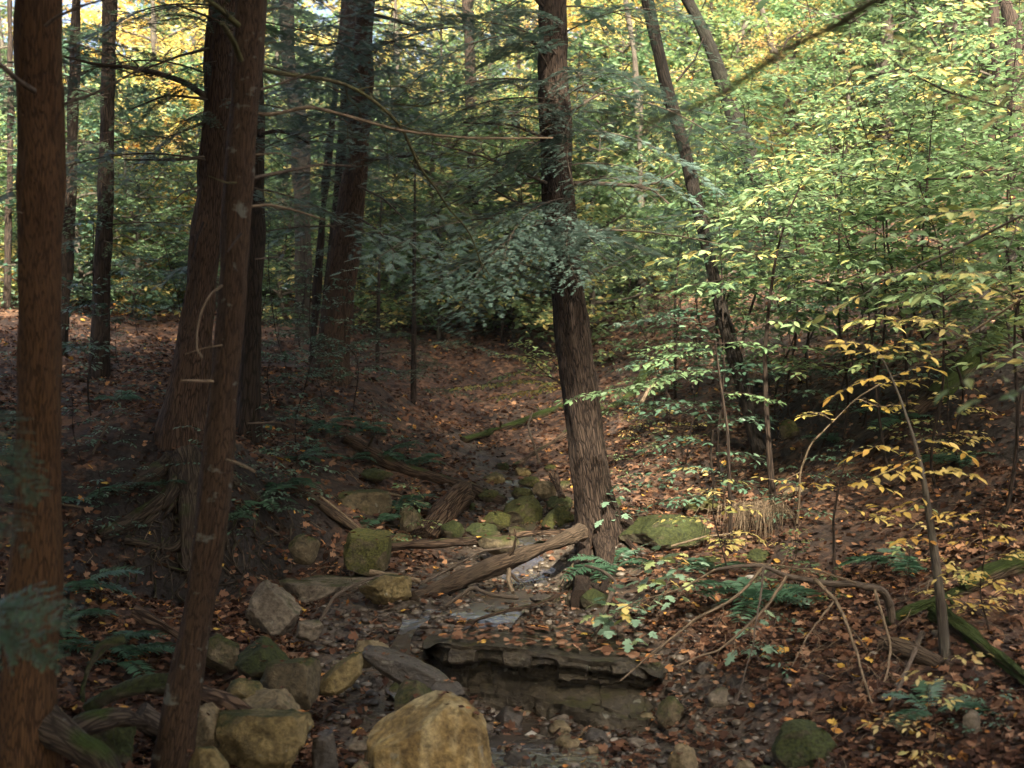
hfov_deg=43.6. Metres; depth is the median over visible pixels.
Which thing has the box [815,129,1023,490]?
sapling
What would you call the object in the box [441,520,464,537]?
boulder
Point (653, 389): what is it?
shrub
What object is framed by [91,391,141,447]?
shrub
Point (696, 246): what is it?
sapling
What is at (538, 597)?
boulder
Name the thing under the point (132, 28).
woodland tree
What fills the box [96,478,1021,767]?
gravel
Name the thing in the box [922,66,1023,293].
sapling
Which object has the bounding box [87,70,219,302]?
understorey tree
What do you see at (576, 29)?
woodland tree
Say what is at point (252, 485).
shrub
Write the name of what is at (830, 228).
sapling
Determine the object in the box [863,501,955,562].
shrub
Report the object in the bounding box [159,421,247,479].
shrub
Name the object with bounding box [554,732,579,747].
cobble
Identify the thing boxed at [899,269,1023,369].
leafy twig
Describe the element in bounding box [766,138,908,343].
sapling
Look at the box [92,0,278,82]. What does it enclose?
woodland tree
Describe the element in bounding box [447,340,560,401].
sapling
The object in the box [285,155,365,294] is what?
understorey tree
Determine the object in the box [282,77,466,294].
understorey tree
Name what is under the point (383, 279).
understorey tree
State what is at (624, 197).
understorey tree
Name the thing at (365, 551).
boulder
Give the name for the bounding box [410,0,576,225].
woodland tree
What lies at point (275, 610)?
boulder
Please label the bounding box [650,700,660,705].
cobble
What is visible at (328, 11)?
sky
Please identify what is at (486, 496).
stone
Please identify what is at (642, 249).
sapling
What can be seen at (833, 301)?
sapling
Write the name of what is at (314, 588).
boulder
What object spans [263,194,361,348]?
sapling
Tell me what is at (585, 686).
rock ledge
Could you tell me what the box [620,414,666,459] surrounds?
shrub
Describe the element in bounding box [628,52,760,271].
understorey tree
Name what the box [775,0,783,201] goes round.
maple tree
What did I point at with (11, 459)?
hemlock branch
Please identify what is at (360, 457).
fern
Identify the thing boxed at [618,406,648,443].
shrub
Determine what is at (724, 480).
shrub
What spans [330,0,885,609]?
hemlock tree
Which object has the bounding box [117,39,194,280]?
understorey tree
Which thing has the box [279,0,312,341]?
beech tree
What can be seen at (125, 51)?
understorey tree
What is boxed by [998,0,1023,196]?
maple tree
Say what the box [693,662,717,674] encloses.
cobble
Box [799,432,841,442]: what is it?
fern
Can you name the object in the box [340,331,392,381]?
shrub
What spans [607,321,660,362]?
fallen log
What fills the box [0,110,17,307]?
understorey tree
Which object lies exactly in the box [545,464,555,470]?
stone
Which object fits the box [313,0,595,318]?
hemlock tree
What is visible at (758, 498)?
shrub
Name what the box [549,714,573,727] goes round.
cobble
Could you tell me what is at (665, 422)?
shrub
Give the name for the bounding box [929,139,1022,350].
sapling
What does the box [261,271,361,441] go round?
sapling
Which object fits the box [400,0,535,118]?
woodland tree
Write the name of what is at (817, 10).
woodland tree
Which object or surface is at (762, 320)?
sapling
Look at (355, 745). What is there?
boulder
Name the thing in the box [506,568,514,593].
driftwood
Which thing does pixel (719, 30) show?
woodland tree
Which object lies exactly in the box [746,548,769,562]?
boulder
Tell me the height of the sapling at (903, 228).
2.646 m
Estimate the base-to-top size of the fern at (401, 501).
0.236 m
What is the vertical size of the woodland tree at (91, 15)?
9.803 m
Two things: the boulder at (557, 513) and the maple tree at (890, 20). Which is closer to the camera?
the boulder at (557, 513)
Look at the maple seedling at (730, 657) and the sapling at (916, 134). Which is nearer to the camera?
the maple seedling at (730, 657)
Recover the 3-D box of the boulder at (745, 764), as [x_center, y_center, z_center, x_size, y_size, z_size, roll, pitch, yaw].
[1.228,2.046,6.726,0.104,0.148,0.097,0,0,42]
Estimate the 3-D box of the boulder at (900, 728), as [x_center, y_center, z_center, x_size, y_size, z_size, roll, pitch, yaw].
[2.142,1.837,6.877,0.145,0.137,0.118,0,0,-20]
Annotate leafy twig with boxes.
[862,22,1023,132]
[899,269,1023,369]
[934,365,1023,413]
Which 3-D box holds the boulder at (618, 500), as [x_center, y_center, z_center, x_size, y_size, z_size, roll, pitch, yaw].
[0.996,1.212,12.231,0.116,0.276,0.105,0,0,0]
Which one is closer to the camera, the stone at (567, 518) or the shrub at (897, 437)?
the shrub at (897, 437)
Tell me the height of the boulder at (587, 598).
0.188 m
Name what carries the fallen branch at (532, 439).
on the forest floor
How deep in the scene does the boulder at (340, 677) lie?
7.79 m
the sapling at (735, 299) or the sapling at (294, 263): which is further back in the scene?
the sapling at (294, 263)
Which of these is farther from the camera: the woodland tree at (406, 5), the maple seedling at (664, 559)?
the woodland tree at (406, 5)
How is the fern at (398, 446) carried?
on the forest floor
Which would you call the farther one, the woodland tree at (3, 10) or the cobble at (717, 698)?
the woodland tree at (3, 10)
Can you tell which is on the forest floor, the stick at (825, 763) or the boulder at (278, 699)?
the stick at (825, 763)
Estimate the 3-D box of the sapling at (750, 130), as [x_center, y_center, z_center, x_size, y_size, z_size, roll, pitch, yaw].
[1.947,-1.831,15.714,2.888,4.203,2.096,0,0,-5]
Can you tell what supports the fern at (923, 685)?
on the forest floor
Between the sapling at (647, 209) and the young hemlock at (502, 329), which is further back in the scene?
the young hemlock at (502, 329)
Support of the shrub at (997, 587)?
on the forest floor
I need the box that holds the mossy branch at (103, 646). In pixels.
[80,634,126,702]
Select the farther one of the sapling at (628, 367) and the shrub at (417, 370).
the shrub at (417, 370)
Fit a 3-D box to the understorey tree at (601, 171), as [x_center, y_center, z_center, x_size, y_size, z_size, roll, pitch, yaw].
[0.687,-2.995,19.846,3.660,5.263,3.474,0,0,-30]
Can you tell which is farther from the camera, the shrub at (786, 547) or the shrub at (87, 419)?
the shrub at (87, 419)
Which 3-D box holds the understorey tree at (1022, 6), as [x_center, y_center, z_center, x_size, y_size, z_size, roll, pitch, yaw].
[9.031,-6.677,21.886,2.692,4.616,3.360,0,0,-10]
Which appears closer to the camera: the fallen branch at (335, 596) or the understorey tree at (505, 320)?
the fallen branch at (335, 596)
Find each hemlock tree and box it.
[0,0,158,767]
[0,0,201,355]
[0,0,286,378]
[0,0,416,619]
[115,20,422,445]
[149,0,552,767]
[150,0,608,386]
[262,0,431,362]
[265,0,463,331]
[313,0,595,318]
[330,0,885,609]
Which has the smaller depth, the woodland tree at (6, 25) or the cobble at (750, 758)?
the cobble at (750, 758)
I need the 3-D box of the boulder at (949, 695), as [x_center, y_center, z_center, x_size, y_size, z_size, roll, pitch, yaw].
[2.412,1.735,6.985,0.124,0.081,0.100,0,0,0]
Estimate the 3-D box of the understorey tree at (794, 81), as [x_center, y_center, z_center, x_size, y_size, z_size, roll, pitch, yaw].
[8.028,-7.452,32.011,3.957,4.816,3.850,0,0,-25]
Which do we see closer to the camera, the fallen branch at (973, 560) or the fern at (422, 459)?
the fallen branch at (973, 560)
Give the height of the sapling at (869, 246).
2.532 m
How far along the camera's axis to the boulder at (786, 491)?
11.51 m
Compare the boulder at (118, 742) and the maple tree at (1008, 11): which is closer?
the boulder at (118, 742)
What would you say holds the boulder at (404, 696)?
on the forest floor
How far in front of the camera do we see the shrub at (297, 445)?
11.77 m
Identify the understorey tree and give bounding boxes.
[0,22,184,311]
[0,57,195,288]
[0,60,140,300]
[0,86,16,297]
[0,101,91,299]
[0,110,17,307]
[0,123,17,295]
[0,131,92,301]
[0,137,120,285]
[0,182,78,305]
[12,132,116,300]
[65,97,162,306]
[70,77,199,319]
[70,95,196,320]
[77,65,195,304]
[78,46,219,303]
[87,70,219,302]
[92,46,140,126]
[111,154,219,309]
[113,102,292,310]
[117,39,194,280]
[140,84,321,285]
[158,55,202,203]
[174,91,203,113]
[217,133,375,326]
[263,166,313,298]
[265,105,364,302]
[274,58,386,219]
[281,123,387,290]
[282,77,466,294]
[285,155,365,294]
[293,168,388,285]
[311,58,542,338]
[311,91,470,333]
[311,110,479,338]
[363,110,484,268]
[368,164,437,285]
[380,93,599,324]
[385,102,505,284]
[400,30,507,254]
[408,120,511,295]
[423,62,626,338]
[426,112,508,283]
[436,26,694,341]
[444,71,538,171]
[472,71,637,331]
[476,107,579,276]
[477,83,705,366]
[477,180,542,312]
[485,1,746,301]
[514,100,645,272]
[523,24,744,303]
[531,152,636,304]
[577,87,683,304]
[584,24,679,155]
[599,84,727,295]
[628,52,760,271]
[638,12,797,246]
[693,4,798,206]
[693,113,748,245]
[728,1,831,171]
[749,0,1004,214]
[763,3,835,153]
[768,0,946,239]
[770,0,936,186]
[794,0,922,177]
[809,0,970,190]
[817,0,1002,141]
[826,0,1023,179]
[906,3,1023,145]
[915,0,1015,86]
[917,0,1023,147]
[921,0,1005,112]
[961,1,1023,89]
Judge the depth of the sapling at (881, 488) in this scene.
8.89 m
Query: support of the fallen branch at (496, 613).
in the stream water
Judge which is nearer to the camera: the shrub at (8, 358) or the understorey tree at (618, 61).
the shrub at (8, 358)
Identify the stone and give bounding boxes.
[393,533,412,540]
[469,502,476,510]
[478,490,498,501]
[496,462,509,470]
[508,526,525,533]
[515,467,530,475]
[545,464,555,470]
[560,480,570,489]
[562,514,573,522]
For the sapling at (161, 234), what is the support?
on the forest floor
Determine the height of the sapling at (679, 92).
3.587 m
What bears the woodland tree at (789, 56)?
on the forest floor
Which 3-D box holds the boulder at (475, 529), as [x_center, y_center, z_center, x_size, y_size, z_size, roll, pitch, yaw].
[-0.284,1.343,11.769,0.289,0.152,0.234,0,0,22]
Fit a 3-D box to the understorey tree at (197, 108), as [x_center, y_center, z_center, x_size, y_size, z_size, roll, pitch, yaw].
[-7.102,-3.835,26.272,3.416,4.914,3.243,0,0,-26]
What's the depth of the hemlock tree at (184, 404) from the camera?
10.84 m
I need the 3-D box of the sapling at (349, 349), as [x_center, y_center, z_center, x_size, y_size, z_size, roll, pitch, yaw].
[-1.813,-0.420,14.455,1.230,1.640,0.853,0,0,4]
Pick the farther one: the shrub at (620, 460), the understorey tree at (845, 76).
the understorey tree at (845, 76)
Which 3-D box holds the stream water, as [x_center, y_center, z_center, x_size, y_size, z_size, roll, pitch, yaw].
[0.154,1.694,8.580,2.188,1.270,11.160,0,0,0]
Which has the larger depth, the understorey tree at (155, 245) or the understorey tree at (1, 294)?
the understorey tree at (1, 294)
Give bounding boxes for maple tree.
[3,0,14,309]
[150,0,156,303]
[392,0,399,286]
[515,1,520,100]
[623,0,647,317]
[641,0,765,456]
[681,0,803,310]
[710,2,717,180]
[758,0,818,213]
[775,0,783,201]
[878,0,893,225]
[988,0,1002,179]
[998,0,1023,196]
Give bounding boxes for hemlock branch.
[0,410,53,557]
[0,581,84,675]
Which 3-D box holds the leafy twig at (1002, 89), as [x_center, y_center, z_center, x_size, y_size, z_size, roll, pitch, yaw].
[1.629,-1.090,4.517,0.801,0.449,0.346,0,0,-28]
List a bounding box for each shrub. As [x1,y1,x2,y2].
[0,337,16,379]
[0,402,16,466]
[61,393,106,463]
[62,321,117,384]
[64,469,152,546]
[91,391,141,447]
[110,457,163,506]
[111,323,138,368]
[119,357,165,397]
[136,338,167,358]
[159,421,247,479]
[227,499,260,540]
[236,455,272,486]
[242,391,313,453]
[254,448,339,512]
[255,447,311,515]
[257,422,344,488]
[277,409,330,460]
[306,401,359,439]
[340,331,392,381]
[355,399,394,442]
[383,426,421,461]
[386,480,441,540]
[397,354,431,382]
[600,378,637,415]
[607,447,636,481]
[610,473,647,515]
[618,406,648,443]
[620,352,676,405]
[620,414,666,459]
[631,452,688,489]
[653,402,689,432]
[654,462,772,577]
[659,484,712,521]
[681,417,707,441]
[700,462,743,500]
[741,598,810,677]
[749,488,779,516]
[753,522,823,587]
[756,452,835,522]
[800,567,846,601]
[818,439,871,487]
[857,649,992,767]
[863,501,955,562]
[868,394,927,441]
[895,371,996,468]
[901,421,946,458]
[912,504,1023,633]
[928,557,1013,615]
[939,677,1023,732]
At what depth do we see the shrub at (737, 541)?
9.79 m
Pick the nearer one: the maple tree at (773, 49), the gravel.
the gravel
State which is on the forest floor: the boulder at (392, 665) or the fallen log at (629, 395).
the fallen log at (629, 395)
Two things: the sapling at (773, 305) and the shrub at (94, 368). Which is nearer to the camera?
the shrub at (94, 368)
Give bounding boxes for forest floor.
[0,130,1023,767]
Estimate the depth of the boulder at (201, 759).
6.31 m
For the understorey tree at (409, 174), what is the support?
on the forest floor
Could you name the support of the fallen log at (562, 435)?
on the forest floor
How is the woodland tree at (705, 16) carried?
on the forest floor
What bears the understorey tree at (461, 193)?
on the forest floor
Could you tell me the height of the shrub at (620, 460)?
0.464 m
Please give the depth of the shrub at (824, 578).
8.85 m
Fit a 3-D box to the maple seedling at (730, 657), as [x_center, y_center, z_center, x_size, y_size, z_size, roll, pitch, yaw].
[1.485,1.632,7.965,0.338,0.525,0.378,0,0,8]
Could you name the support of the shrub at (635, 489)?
on the forest floor
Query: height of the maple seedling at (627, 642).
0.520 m
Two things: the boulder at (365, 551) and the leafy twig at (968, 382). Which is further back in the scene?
the boulder at (365, 551)
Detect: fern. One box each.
[58,627,168,658]
[61,484,129,503]
[62,608,117,620]
[64,565,143,598]
[81,642,175,677]
[92,390,145,400]
[131,479,185,487]
[228,510,256,520]
[235,484,298,511]
[263,477,316,488]
[278,415,364,435]
[283,447,331,462]
[325,452,376,462]
[342,421,391,434]
[354,513,400,527]
[355,440,424,459]
[392,493,439,512]
[399,453,446,465]
[560,547,649,582]
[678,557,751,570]
[681,576,824,623]
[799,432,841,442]
[838,548,927,575]
[850,407,932,431]
[881,679,994,727]
[909,454,977,466]
[922,449,996,466]
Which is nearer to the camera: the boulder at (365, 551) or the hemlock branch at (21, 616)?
the hemlock branch at (21, 616)
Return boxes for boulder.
[91,726,136,766]
[189,746,228,767]
[195,702,219,748]
[206,634,239,673]
[215,707,313,767]
[227,678,262,698]
[234,636,289,681]
[241,688,300,711]
[245,580,301,637]
[260,657,321,710]
[279,574,370,603]
[288,533,319,564]
[295,620,323,641]
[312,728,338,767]
[319,652,362,695]
[337,489,392,515]
[343,528,391,576]
[345,736,367,752]
[352,760,368,767]
[355,640,388,668]
[359,573,411,604]
[360,468,392,482]
[362,645,470,699]
[364,690,491,767]
[368,674,383,689]
[388,682,398,696]
[393,680,431,710]
[399,505,422,533]
[431,681,461,695]
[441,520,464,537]
[465,522,497,535]
[477,535,519,554]
[481,511,510,530]
[483,471,504,483]
[503,495,542,523]
[511,487,532,499]
[518,476,538,487]
[525,730,536,734]
[529,593,549,602]
[532,481,555,498]
[541,505,573,529]
[545,496,572,510]
[580,588,607,608]
[616,496,621,507]
[618,514,711,549]
[656,696,683,729]
[667,742,697,767]
[680,498,720,512]
[698,556,720,562]
[735,760,754,767]
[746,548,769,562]
[771,719,836,767]
[779,419,798,438]
[782,487,807,496]
[895,714,923,732]
[945,694,964,702]
[962,709,980,737]
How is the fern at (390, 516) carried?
on the forest floor
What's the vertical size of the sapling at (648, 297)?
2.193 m
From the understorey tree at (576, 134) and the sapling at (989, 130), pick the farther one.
the understorey tree at (576, 134)
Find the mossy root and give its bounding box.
[82,673,167,711]
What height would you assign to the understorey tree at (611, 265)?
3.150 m
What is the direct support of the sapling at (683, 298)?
on the forest floor
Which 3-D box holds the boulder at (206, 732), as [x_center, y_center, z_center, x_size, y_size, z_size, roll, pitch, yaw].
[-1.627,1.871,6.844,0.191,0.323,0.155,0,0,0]
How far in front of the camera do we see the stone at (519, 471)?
14.50 m
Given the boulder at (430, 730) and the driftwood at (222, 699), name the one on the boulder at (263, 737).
the driftwood at (222, 699)
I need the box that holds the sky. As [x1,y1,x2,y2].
[0,0,821,288]
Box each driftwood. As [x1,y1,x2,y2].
[200,685,252,709]
[444,586,518,607]
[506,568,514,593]
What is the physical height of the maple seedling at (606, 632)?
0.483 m
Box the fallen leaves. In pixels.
[0,131,1023,767]
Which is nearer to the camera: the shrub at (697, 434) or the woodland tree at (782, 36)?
the shrub at (697, 434)
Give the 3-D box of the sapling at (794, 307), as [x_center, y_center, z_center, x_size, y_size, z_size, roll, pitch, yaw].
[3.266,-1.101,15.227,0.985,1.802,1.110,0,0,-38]
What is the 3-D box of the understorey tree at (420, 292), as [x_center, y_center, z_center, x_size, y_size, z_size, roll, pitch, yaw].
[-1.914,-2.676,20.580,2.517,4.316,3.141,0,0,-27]
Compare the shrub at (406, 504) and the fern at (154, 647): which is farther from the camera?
the shrub at (406, 504)
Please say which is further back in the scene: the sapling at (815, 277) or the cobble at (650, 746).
the sapling at (815, 277)
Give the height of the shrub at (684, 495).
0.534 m
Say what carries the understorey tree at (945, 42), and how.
on the forest floor
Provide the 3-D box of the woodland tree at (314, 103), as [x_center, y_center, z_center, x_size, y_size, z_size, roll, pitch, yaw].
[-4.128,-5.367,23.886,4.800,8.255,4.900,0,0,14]
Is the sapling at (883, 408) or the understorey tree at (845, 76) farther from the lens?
the understorey tree at (845, 76)
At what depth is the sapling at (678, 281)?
17.55 m
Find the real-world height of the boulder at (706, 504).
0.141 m
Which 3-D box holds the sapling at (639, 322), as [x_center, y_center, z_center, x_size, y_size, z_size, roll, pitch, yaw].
[2.194,-0.539,12.918,2.158,3.403,1.921,0,0,41]
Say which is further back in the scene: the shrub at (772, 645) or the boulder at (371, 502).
the boulder at (371, 502)
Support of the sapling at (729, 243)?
on the forest floor
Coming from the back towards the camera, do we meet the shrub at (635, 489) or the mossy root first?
the shrub at (635, 489)
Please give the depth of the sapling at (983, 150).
10.37 m
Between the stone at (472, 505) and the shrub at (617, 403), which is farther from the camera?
the shrub at (617, 403)
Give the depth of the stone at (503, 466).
14.69 m
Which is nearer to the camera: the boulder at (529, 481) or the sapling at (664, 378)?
the sapling at (664, 378)
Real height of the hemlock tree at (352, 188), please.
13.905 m
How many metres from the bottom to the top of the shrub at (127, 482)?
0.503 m
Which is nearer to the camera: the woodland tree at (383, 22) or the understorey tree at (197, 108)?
the understorey tree at (197, 108)
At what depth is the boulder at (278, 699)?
7.31 m
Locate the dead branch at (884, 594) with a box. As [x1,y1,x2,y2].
[613,562,903,712]
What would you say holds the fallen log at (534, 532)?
on the forest floor
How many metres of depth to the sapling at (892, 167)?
12.16 m
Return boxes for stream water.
[385,480,626,767]
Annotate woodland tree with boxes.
[0,0,96,118]
[0,1,115,161]
[1,0,182,120]
[62,0,268,86]
[62,0,277,293]
[82,0,320,54]
[82,0,327,130]
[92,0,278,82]
[116,2,277,184]
[124,0,273,121]
[139,0,325,150]
[173,0,379,298]
[263,0,338,287]
[265,0,442,127]
[265,0,458,282]
[268,0,508,227]
[275,0,336,94]
[373,0,570,92]
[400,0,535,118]
[403,0,588,121]
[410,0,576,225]
[418,0,539,214]
[435,4,668,200]
[480,0,593,141]
[497,0,731,310]
[505,0,812,182]
[511,0,754,187]
[523,0,754,61]
[568,0,828,249]
[607,0,816,220]
[623,0,787,110]
[631,0,817,230]
[674,0,818,164]
[702,0,851,221]
[715,0,942,188]
[726,0,834,128]
[734,0,850,190]
[766,1,1006,146]
[855,0,1023,153]
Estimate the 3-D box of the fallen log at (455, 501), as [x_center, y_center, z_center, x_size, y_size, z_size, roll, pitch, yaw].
[-0.614,1.237,12.176,0.298,0.579,0.959,0,0,27]
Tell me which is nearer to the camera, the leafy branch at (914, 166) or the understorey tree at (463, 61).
the leafy branch at (914, 166)
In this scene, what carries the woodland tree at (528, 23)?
on the forest floor
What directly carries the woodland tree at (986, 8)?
on the forest floor
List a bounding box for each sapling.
[61,212,156,415]
[110,243,167,332]
[111,152,218,314]
[131,163,196,312]
[214,211,331,377]
[218,197,307,320]
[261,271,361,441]
[261,297,321,413]
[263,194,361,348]
[276,296,367,404]
[293,278,402,412]
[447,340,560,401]
[553,340,784,544]
[582,62,807,398]
[592,252,688,367]
[602,169,841,491]
[604,83,807,368]
[604,150,698,332]
[606,149,722,312]
[607,279,751,464]
[611,303,717,438]
[613,123,759,339]
[624,195,708,331]
[630,232,754,391]
[634,176,832,429]
[634,415,774,513]
[644,175,889,512]
[645,195,795,406]
[650,154,793,314]
[662,66,869,356]
[669,207,732,277]
[696,149,811,323]
[697,132,900,420]
[712,88,978,442]
[713,208,858,435]
[722,110,1000,474]
[727,0,1020,409]
[734,229,834,356]
[745,151,883,382]
[752,380,927,527]
[753,160,874,393]
[759,191,830,344]
[760,63,1000,405]
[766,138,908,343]
[768,41,922,246]
[771,140,949,367]
[772,103,991,426]
[775,195,944,461]
[779,445,902,595]
[807,0,1023,363]
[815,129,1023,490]
[823,339,1005,657]
[829,68,1023,437]
[835,132,1012,387]
[862,0,1023,409]
[863,81,1023,514]
[869,23,1023,356]
[870,3,1023,309]
[883,108,1023,375]
[891,48,1023,297]
[897,80,1023,280]
[903,42,1023,331]
[903,184,998,319]
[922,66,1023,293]
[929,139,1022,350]
[950,201,1023,370]
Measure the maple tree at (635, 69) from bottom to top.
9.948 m
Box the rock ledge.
[423,625,666,733]
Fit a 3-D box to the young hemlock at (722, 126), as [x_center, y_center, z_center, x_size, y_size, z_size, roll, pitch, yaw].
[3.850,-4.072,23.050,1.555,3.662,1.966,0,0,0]
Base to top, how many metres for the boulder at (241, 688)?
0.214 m
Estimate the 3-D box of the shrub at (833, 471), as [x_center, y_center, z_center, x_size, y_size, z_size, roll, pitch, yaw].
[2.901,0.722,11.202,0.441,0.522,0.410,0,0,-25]
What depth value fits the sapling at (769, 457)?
10.62 m
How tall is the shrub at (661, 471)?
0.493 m
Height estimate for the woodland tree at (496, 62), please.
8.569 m
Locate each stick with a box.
[92,402,138,453]
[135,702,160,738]
[369,569,420,582]
[389,492,428,505]
[639,369,662,402]
[671,533,732,546]
[816,758,833,767]
[866,630,924,751]
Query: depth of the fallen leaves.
9.28 m
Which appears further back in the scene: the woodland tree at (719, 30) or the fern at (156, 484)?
the woodland tree at (719, 30)
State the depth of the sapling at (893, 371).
12.26 m
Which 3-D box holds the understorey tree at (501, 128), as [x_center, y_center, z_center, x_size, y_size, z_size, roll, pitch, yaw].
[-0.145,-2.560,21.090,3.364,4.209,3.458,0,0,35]
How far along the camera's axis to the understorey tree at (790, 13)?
19.81 m
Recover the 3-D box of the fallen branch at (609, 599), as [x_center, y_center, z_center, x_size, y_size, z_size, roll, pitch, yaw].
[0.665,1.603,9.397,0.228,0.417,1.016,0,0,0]
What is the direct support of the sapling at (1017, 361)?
on the forest floor
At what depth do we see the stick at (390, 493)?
12.49 m
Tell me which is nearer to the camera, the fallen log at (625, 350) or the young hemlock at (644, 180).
the fallen log at (625, 350)
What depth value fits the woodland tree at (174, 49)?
30.03 m
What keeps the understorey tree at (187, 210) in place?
on the forest floor
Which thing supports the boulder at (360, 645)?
on the boulder at (392, 665)
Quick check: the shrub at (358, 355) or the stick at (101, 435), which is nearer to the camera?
the stick at (101, 435)
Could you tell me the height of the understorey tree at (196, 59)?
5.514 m
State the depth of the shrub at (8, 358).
14.48 m
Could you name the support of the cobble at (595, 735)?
on the gravel
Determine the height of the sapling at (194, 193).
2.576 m
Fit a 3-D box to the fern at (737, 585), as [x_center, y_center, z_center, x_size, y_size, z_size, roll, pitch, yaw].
[1.802,1.517,9.055,0.967,0.280,0.974,0,0,37]
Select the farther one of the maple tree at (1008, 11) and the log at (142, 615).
the maple tree at (1008, 11)
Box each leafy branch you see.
[776,150,1023,215]
[803,204,1023,329]
[840,34,1022,134]
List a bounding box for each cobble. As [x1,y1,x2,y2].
[329,660,340,667]
[486,723,493,731]
[495,706,522,725]
[503,751,530,764]
[548,720,570,733]
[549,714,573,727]
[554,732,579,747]
[583,727,608,744]
[585,746,598,753]
[625,737,645,749]
[640,712,654,720]
[643,742,658,752]
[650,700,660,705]
[667,728,677,734]
[692,725,707,735]
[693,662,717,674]
[708,687,729,707]
[710,729,719,735]
[743,754,754,760]
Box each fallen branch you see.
[302,565,384,619]
[418,535,524,585]
[467,594,560,623]
[519,411,549,463]
[584,564,616,643]
[898,578,932,601]
[950,550,1000,574]
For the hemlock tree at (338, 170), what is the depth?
16.93 m
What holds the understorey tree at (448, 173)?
on the forest floor
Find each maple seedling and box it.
[576,597,632,646]
[586,584,649,639]
[595,486,631,527]
[614,599,662,653]
[625,567,677,619]
[626,543,687,595]
[661,553,715,611]
[724,608,776,680]
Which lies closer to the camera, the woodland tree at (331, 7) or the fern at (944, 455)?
the fern at (944, 455)
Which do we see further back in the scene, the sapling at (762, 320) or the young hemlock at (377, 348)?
the young hemlock at (377, 348)
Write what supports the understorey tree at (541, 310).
on the forest floor
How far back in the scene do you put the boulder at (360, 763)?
6.62 m
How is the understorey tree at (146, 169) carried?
on the forest floor
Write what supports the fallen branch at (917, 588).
on the forest floor
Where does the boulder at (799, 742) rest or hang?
on the forest floor
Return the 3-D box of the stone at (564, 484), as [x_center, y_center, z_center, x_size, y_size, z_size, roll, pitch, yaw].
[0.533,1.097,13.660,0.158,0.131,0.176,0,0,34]
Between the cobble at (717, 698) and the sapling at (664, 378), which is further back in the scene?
the sapling at (664, 378)
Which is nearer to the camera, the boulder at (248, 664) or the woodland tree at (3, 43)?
the boulder at (248, 664)
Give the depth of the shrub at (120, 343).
15.03 m
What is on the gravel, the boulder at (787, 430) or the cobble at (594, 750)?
the cobble at (594, 750)
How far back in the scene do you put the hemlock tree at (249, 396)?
12.42 m
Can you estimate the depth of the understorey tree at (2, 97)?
22.89 m
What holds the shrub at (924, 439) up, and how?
on the forest floor
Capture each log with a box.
[130,605,178,638]
[286,478,356,530]
[343,435,506,504]
[391,531,500,550]
[409,523,587,600]
[411,482,474,539]
[460,404,563,441]
[501,526,563,537]
[512,406,605,467]
[549,472,565,498]
[593,292,667,331]
[601,353,667,418]
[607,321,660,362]
[864,393,936,457]
[877,635,963,668]
[884,586,966,625]
[926,302,1023,402]
[926,601,1023,686]
[957,550,1023,593]
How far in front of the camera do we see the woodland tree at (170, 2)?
39.78 m
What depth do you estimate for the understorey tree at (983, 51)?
23.71 m
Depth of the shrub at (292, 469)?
11.28 m
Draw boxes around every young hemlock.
[350,161,499,405]
[352,194,433,362]
[403,0,496,295]
[456,226,544,343]
[582,86,706,294]
[699,62,753,249]
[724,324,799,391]
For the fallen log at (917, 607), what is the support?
on the forest floor
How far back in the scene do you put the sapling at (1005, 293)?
9.13 m
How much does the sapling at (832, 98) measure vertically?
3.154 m
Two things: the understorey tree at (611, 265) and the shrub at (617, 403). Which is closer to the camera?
the shrub at (617, 403)
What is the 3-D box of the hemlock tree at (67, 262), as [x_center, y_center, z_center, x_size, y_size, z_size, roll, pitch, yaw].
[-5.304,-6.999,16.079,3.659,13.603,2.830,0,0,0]
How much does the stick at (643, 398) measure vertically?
0.395 m
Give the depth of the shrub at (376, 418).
13.92 m
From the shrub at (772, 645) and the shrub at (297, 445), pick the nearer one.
the shrub at (772, 645)
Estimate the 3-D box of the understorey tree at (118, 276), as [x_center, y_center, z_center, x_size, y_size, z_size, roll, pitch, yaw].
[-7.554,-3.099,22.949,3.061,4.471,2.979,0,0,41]
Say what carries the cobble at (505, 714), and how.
on the gravel
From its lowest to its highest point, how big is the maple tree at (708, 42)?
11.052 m
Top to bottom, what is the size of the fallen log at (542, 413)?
0.466 m
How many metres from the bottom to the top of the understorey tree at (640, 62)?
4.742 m
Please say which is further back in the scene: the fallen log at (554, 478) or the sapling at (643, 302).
the sapling at (643, 302)
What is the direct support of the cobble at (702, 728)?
on the gravel
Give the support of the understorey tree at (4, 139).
on the forest floor
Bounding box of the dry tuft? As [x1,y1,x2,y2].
[694,497,799,551]
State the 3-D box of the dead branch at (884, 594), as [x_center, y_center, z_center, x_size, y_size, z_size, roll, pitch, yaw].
[1.473,1.516,7.719,1.737,0.827,1.308,0,0,11]
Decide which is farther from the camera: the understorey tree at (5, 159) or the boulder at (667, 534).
the understorey tree at (5, 159)
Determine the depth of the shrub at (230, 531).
10.37 m
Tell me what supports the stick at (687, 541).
on the forest floor
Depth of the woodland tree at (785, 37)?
33.58 m
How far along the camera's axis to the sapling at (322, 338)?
14.26 m
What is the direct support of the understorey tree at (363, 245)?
on the forest floor
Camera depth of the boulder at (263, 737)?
6.70 m
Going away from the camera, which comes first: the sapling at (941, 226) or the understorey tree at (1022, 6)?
the sapling at (941, 226)
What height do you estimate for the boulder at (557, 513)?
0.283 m
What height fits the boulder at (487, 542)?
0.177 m
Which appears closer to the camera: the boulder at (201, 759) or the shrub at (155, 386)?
the boulder at (201, 759)

